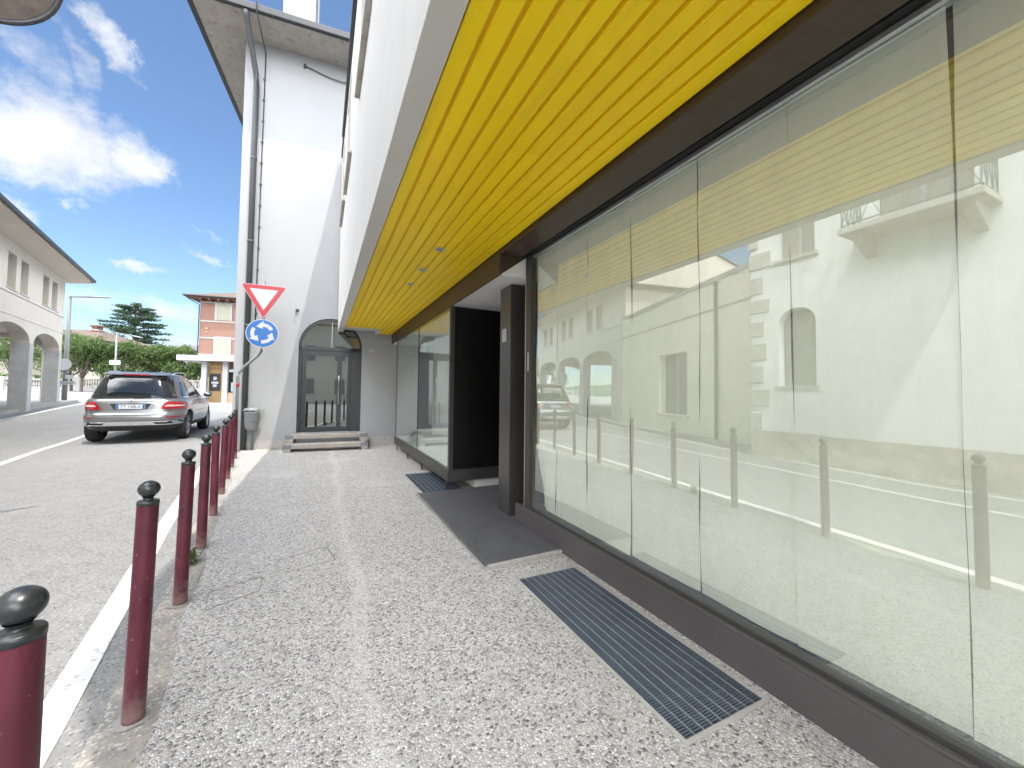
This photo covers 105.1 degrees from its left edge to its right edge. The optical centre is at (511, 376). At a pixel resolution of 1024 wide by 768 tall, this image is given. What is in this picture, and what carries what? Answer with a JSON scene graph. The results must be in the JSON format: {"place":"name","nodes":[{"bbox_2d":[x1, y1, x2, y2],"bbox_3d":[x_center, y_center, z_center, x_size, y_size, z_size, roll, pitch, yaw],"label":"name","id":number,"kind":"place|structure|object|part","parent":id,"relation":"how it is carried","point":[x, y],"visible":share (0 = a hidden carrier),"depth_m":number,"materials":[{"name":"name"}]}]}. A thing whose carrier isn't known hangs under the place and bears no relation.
{"place":"outdoors","nodes":[
{"label":"outdoors","id":0,"kind":"place"},
{"bbox_2d":[0,400,78,414],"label":"pavement","id":1,"kind":"structure","parent":0,"point":[35,404],"depth_m":18.06,"materials":[{"name":"concrete"}]},
{"bbox_2d":[0,390,240,767],"bbox_3d":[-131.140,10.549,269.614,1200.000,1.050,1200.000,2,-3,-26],"label":"road","id":2,"kind":"structure","parent":0,"point":[67,518],"depth_m":4.20,"materials":[{"name":"grey asphalt"}]},
{"bbox_2d":[0,337,41,372],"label":"tree","id":3,"kind":"object","parent":2,"relation":"on","point":[5,354],"visible":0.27,"depth_m":53.47,"materials":[{"name":"green plant"}]},
{"bbox_2d":[0,372,68,386],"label":"hedge","id":4,"kind":"object","parent":2,"relation":"on","point":[36,376],"visible":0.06,"depth_m":50.81,"materials":[{"name":"green plant"}]},
{"bbox_2d":[0,435,84,464],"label":"road centre line","id":5,"kind":"object","parent":2,"relation":"on","point":[25,455],"visible":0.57,"depth_m":8.57,"materials":[{"name":"paint"}]},
{"bbox_2d":[0,403,84,420],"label":"road side line","id":6,"kind":"object","parent":2,"relation":"on","point":[39,412],"visible":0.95,"depth_m":16.05,"materials":[{"name":"paint"}]},
{"bbox_2d":[0,193,95,411],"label":"arcade building","id":7,"kind":"structure","parent":2,"relation":"on","point":[39,268],"depth_m":16.18,"materials":[{"name":"paint"}]},
{"bbox_2d":[32,330,108,390],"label":"tree","id":8,"kind":"object","parent":2,"relation":"on","point":[69,371],"visible":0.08,"depth_m":46.21,"materials":[{"name":"green plant"}]},
{"bbox_2d":[0,310,152,386],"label":"house","id":9,"kind":"structure","parent":2,"relation":"on","point":[110,338],"depth_m":60.70,"materials":[{"name":"paint"}]},
{"bbox_2d":[60,296,110,399],"bbox_3d":[-24.096,-1.542,22.072,2.506,6.003,0.354,1,-2,-3],"label":"street lamp","id":10,"kind":"object","parent":2,"relation":"on","point":[66,364],"visible":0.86,"depth_m":22.01,"materials":[{"name":"grey metal"}]},
{"bbox_2d":[61,333,120,391],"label":"tree","id":11,"kind":"object","parent":2,"relation":"on","point":[80,345],"visible":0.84,"depth_m":44.01,"materials":[{"name":"green plant"}]},
{"bbox_2d":[0,376,208,391],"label":"balustrade","id":12,"kind":"object","parent":2,"relation":"on","point":[4,382],"visible":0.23,"depth_m":48.88,"materials":[{"name":"stone"}]},
{"bbox_2d":[91,329,142,370],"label":"street lamp","id":13,"kind":"object","parent":2,"relation":"on","point":[115,362],"visible":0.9,"depth_m":43.65,"materials":[{"name":"grey metal"}]},
{"bbox_2d":[89,339,149,378],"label":"tree","id":14,"kind":"object","parent":2,"relation":"on","point":[126,348],"visible":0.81,"depth_m":45.87,"materials":[{"name":"green plant"}]},
{"bbox_2d":[40,466,199,767],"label":"road edge line","id":15,"kind":"object","parent":2,"relation":"on","point":[62,698],"visible":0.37,"depth_m":2.02,"materials":[{"name":"paint"}]},
{"bbox_2d":[95,302,172,345],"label":"cedar tree","id":16,"kind":"object","parent":2,"relation":"on","point":[128,312],"visible":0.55,"depth_m":78.34,"materials":[{"name":"green plant"}]},
{"bbox_2d":[83,371,211,440],"bbox_3d":[-10.827,0.832,11.998,2.457,1.879,4.896,2,-3,-29],"label":"parked car","id":17,"kind":"object","parent":2,"relation":"on","point":[130,401],"visible":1,"depth_m":10.17,"materials":[{"name":"silver metal"}]},
{"bbox_3d":[-9.862,0.275,10.317,1.684,0.597,0.671,2,-3,-29],"label":"rear window","id":18,"kind":"part","parent":17,"relation":"part of","materials":[{"name":"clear glass"}]},
{"bbox_3d":[-9.329,0.351,11.126,0.161,0.428,0.612,2,-3,-29],"label":"side window","id":19,"kind":"part","parent":17,"relation":"part of","materials":[{"name":"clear glass"}]},
{"bbox_3d":[-9.741,0.367,11.854,0.168,0.449,0.979,2,-3,-29],"label":"side window","id":20,"kind":"part","parent":17,"relation":"part of","materials":[{"name":"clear glass"}]},
{"bbox_2d":[119,342,181,374],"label":"tree","id":21,"kind":"object","parent":2,"relation":"on","point":[147,353],"visible":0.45,"depth_m":48.39,"materials":[{"name":"green plant"}]},
{"bbox_2d":[74,452,239,767],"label":"kerb strip","id":22,"kind":"object","parent":2,"relation":"on","point":[107,746],"visible":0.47,"depth_m":1.82,"materials":[{"name":"grey concrete"}]},
{"bbox_2d":[0,585,49,767],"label":"bollard","id":23,"kind":"object","parent":22,"relation":"on","point":[23,639],"visible":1,"depth_m":0.77,"materials":[{"name":"red metal"}]},
{"bbox_2d":[111,480,160,731],"bbox_3d":[-1.593,0.954,1.683,0.125,1.000,0.122,0,-3,24],"label":"bollard","id":24,"kind":"object","parent":22,"relation":"on","point":[135,710],"visible":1,"depth_m":1.66,"materials":[{"name":"metal"}]},
{"bbox_2d":[166,449,195,607],"bbox_3d":[-2.161,0.985,2.583,0.125,1.000,0.122,2,-3,-16],"label":"bollard","id":25,"kind":"object","parent":22,"relation":"on","point":[183,547],"visible":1,"depth_m":2.56,"materials":[{"name":"metal"}]},
{"bbox_2d":[190,547,209,565],"bbox_3d":[-2.567,1.445,3.154,0.224,0.119,0.227,2,-3,-26],"label":"weed","id":26,"kind":"object","parent":22,"relation":"on","point":[193,554],"visible":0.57,"depth_m":3.15,"materials":[{"name":"green plant"}]},
{"bbox_2d":[191,434,211,550],"bbox_3d":[-2.738,1.015,3.479,0.122,1.000,0.125,-1,-4,34],"label":"bollard","id":27,"kind":"object","parent":22,"relation":"on","point":[203,503],"visible":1,"depth_m":3.46,"materials":[{"name":"metal"}]},
{"bbox_2d":[208,425,220,516],"bbox_3d":[-3.310,1.046,4.365,0.122,1.000,0.125,1,-2,-6],"label":"bollard","id":28,"kind":"object","parent":22,"relation":"on","point":[214,483],"visible":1,"depth_m":4.34,"materials":[{"name":"metal"}]},
{"bbox_2d":[218,419,228,494],"bbox_3d":[-3.877,1.077,5.273,0.125,1.000,0.122,-1,-4,44],"label":"bollard","id":29,"kind":"object","parent":22,"relation":"on","point":[223,459],"visible":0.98,"depth_m":5.25,"materials":[{"name":"metal"}]},
{"bbox_2d":[226,415,233,478],"bbox_3d":[-4.451,1.108,6.171,0.125,1.000,0.122,1,-3,4],"label":"bollard","id":30,"kind":"object","parent":22,"relation":"on","point":[229,450],"visible":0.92,"depth_m":6.15,"materials":[{"name":"metal"}]},
{"bbox_2d":[231,412,236,467],"bbox_3d":[-5.031,1.139,7.066,0.125,1.000,0.122,3,-3,-37],"label":"bollard","id":31,"kind":"object","parent":22,"relation":"on","point":[233,440],"visible":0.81,"depth_m":7.04,"materials":[{"name":"metal"}]},
{"bbox_2d":[233,409,237,458],"bbox_3d":[-5.617,1.169,7.954,0.122,1.000,0.125,0,-2,13],"label":"bollard","id":32,"kind":"object","parent":22,"relation":"on","point":[236,415],"visible":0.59,"depth_m":7.94,"materials":[{"name":"metal"}]},
{"bbox_2d":[235,281,285,436],"bbox_3d":[-5.319,-0.176,8.290,0.846,3.720,0.085,2,-3,-26],"label":"traffic sign","id":33,"kind":"object","parent":22,"relation":"on","point":[263,332],"visible":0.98,"depth_m":8.29,"materials":[{"name":"blue metal"}]},
{"bbox_2d":[137,342,208,387],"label":"gabled house","id":34,"kind":"structure","parent":2,"relation":"on","point":[176,344],"depth_m":65.91,"materials":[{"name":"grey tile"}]},
{"bbox_2d":[148,341,198,374],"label":"tree","id":35,"kind":"object","parent":2,"relation":"on","point":[172,366],"visible":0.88,"depth_m":49.05,"materials":[{"name":"green plant"}]},
{"bbox_2d":[177,361,208,387],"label":"tree","id":36,"kind":"object","parent":2,"relation":"on","point":[193,372],"visible":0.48,"depth_m":50.12,"materials":[{"name":"green plant"}]},
{"bbox_2d":[187,0,396,449],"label":"white house","id":37,"kind":"structure","parent":2,"relation":"on","point":[283,75],"depth_m":9.68,"materials":[{"name":"paint"}]},
{"bbox_2d":[296,319,361,432],"bbox_3d":[-4.619,-0.022,9.992,1.452,2.845,0.298,1,-2,-21],"label":"arched door","id":38,"kind":"structure","parent":37,"relation":"in","point":[327,387],"depth_m":9.92,"materials":[{"name":"grey glass"}]},
{"bbox_3d":[-8.643,-3.981,-6.007,11.200,10.100,16.900,2,-3,-26],"label":"quoin house","id":39,"kind":"object","parent":2,"relation":"on","visible":0},
{"bbox_2d":[0,0,62,25],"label":"hanging lamp","id":40,"kind":"object","parent":39,"relation":"hanging from","point":[22,12],"visible":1,"depth_m":3.28,"materials":[{"name":"grey metal"}]},
{"bbox_2d":[0,0,352,344],"label":"sky","id":41,"kind":"structure","parent":0,"point":[121,130],"materials":[{"name":"blue"}]},
{"bbox_2d":[176,293,235,402],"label":"orange house","id":42,"kind":"structure","parent":0,"point":[216,330],"depth_m":36.27,"materials":[{"name":"paint"}]},
{"bbox_2d":[213,336,230,353],"bbox_3d":[-26.915,-2.848,36.397,1.380,1.620,0.059,1,-2,-17],"label":"window","id":43,"kind":"structure","parent":42,"relation":"in","point":[222,345],"depth_m":36.39,"materials":[{"name":"white"}]},
{"bbox_2d":[214,303,232,320],"bbox_3d":[-26.885,-5.965,36.523,1.380,1.620,0.059,1,-2,-17],"label":"window","id":44,"kind":"structure","parent":42,"relation":"in","point":[223,311],"depth_m":36.51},
{"bbox_2d":[228,369,232,392],"bbox_3d":[-24.996,0.481,36.962,2.980,2.150,0.150,1,-2,-17],"label":"shop window","id":45,"kind":"structure","parent":42,"relation":"in","point":[230,388],"depth_m":36.59,"materials":[{"name":"glass"}]},
{"bbox_2d":[136,444,878,767],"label":"sidewalk","id":46,"kind":"structure","parent":0,"point":[404,629],"depth_m":2.03,"materials":[{"name":"concrete"}]},
{"bbox_2d":[205,576,262,610],"bbox_3d":[-1.901,1.489,2.705,0.261,0.003,0.387,-2,-3,42],"label":"drain cover","id":47,"kind":"object","parent":46,"relation":"on","point":[236,598],"visible":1,"depth_m":2.71,"materials":[{"name":"grey metal"}]},
{"bbox_2d":[244,408,263,449],"bbox_3d":[-5.949,1.216,9.012,0.398,0.985,0.328,2,-3,-26],"label":"litter bin","id":48,"kind":"object","parent":46,"relation":"on","point":[251,420],"visible":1,"depth_m":8.91,"materials":[{"name":"grey metal"}]},
{"bbox_2d":[278,547,335,573],"bbox_3d":[-1.710,1.513,3.242,0.430,0.002,0.328,3,-3,-40],"label":"utility cover","id":49,"kind":"object","parent":46,"relation":"on","point":[311,565],"visible":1,"depth_m":3.27,"materials":[{"name":"grey metal"}]},
{"bbox_2d":[282,432,367,452],"bbox_3d":[-4.413,1.563,9.379,1.810,0.352,0.780,2,-3,-23],"label":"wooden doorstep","id":50,"kind":"object","parent":46,"relation":"on","point":[289,441],"visible":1,"depth_m":9.22,"materials":[{"name":"grey stone"}]},
{"bbox_2d":[403,472,463,492],"bbox_3d":[-1.244,1.884,6.081,0.670,0.505,1.460,2,-3,-26],"label":"floor grating","id":51,"kind":"object","parent":46,"relation":"in","point":[423,482],"visible":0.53,"depth_m":6.02,"materials":[{"name":"metal"}]},
{"bbox_2d":[416,485,562,569],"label":"entrance slab","id":52,"kind":"structure","parent":46,"relation":"on","point":[482,528],"depth_m":3.94,"materials":[{"name":"stone"}]},
{"bbox_2d":[515,565,770,746],"bbox_3d":[0.599,1.750,2.354,0.585,0.505,1.580,2,-3,-26],"label":"floor grating","id":53,"kind":"object","parent":46,"relation":"in","point":[685,693],"visible":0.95,"depth_m":2.08,"materials":[{"name":"metal"}]},
{"bbox_2d":[338,0,1023,767],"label":"shop building","id":54,"kind":"structure","parent":46,"relation":"on","point":[492,150],"depth_m":2.31,"materials":[{"name":"paint"}]},
{"bbox_2d":[339,125,346,226],"bbox_3d":[-3.696,-4.302,8.565,0.060,1.580,1.450,2,-3,-26],"label":"window","id":55,"kind":"structure","parent":54,"relation":"in","point":[345,142],"depth_m":8.45,"materials":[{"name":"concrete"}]},
{"bbox_2d":[343,57,353,194],"bbox_3d":[-2.855,-4.264,6.830,0.060,1.580,1.500,2,-3,-26],"label":"window","id":56,"kind":"structure","parent":54,"relation":"in","point":[350,104],"depth_m":6.60,"materials":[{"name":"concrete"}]},
{"bbox_2d":[354,0,371,98],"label":"window","id":57,"kind":"structure","parent":54,"relation":"in","point":[365,5],"depth_m":4.23,"materials":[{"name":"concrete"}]},
{"bbox_2d":[536,245,557,515],"bbox_3d":[0.363,0.029,3.953,0.063,2.600,0.388,2,-3,-26],"label":"paper sheet","id":58,"kind":"object","parent":54,"relation":"attached to","point":[546,383],"visible":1,"depth_m":3.93,"materials":[{"name":"white paper"}]},
{"bbox_2d":[556,227,587,530],"bbox_3d":[0.539,0.014,3.555,0.030,2.600,0.478,2,-3,-26],"label":"paper sheet","id":59,"kind":"object","parent":54,"relation":"attached to","point":[572,391],"visible":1,"depth_m":3.54,"materials":[{"name":"white paper"}]},
{"bbox_2d":[586,201,631,554],"bbox_3d":[0.757,-0.002,3.102,0.026,2.600,0.523,2,-3,-26],"label":"paper sheet","id":60,"kind":"object","parent":54,"relation":"attached to","point":[609,335],"visible":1,"depth_m":3.07,"materials":[{"name":"white paper"}]},
{"bbox_2d":[630,160,700,591],"bbox_3d":[0.999,-0.019,2.609,0.032,2.600,0.573,2,-3,-26],"label":"paper sheet","id":61,"kind":"object","parent":54,"relation":"attached to","point":[665,424],"visible":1,"depth_m":2.57,"materials":[{"name":"white paper"}]},
{"bbox_2d":[697,104,797,643],"bbox_3d":[1.233,-0.037,2.114,0.026,2.600,0.518,2,-3,-25],"label":"paper sheet","id":62,"kind":"object","parent":54,"relation":"attached to","point":[747,517],"visible":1,"depth_m":2.08,"materials":[{"name":"white paper"}]},
{"bbox_2d":[524,0,1016,767],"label":"shop window","id":63,"kind":"structure","parent":54,"relation":"in","point":[961,746],"depth_m":2.01,"materials":[{"name":"glass"}]},
{"bbox_2d":[787,6,972,736],"bbox_3d":[1.467,-0.054,1.635,0.023,2.600,0.545,2,-3,-27],"label":"window pane","id":64,"kind":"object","parent":54,"relation":"attached to","point":[882,588],"visible":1,"depth_m":1.58,"materials":[{"name":"clear glass"}]},
{"bbox_2d":[953,0,1023,765],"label":"paper sheet","id":65,"kind":"object","parent":54,"relation":"attached to","point":[989,81],"visible":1,"depth_m":1.32,"materials":[{"name":"white paper"}]}
]}

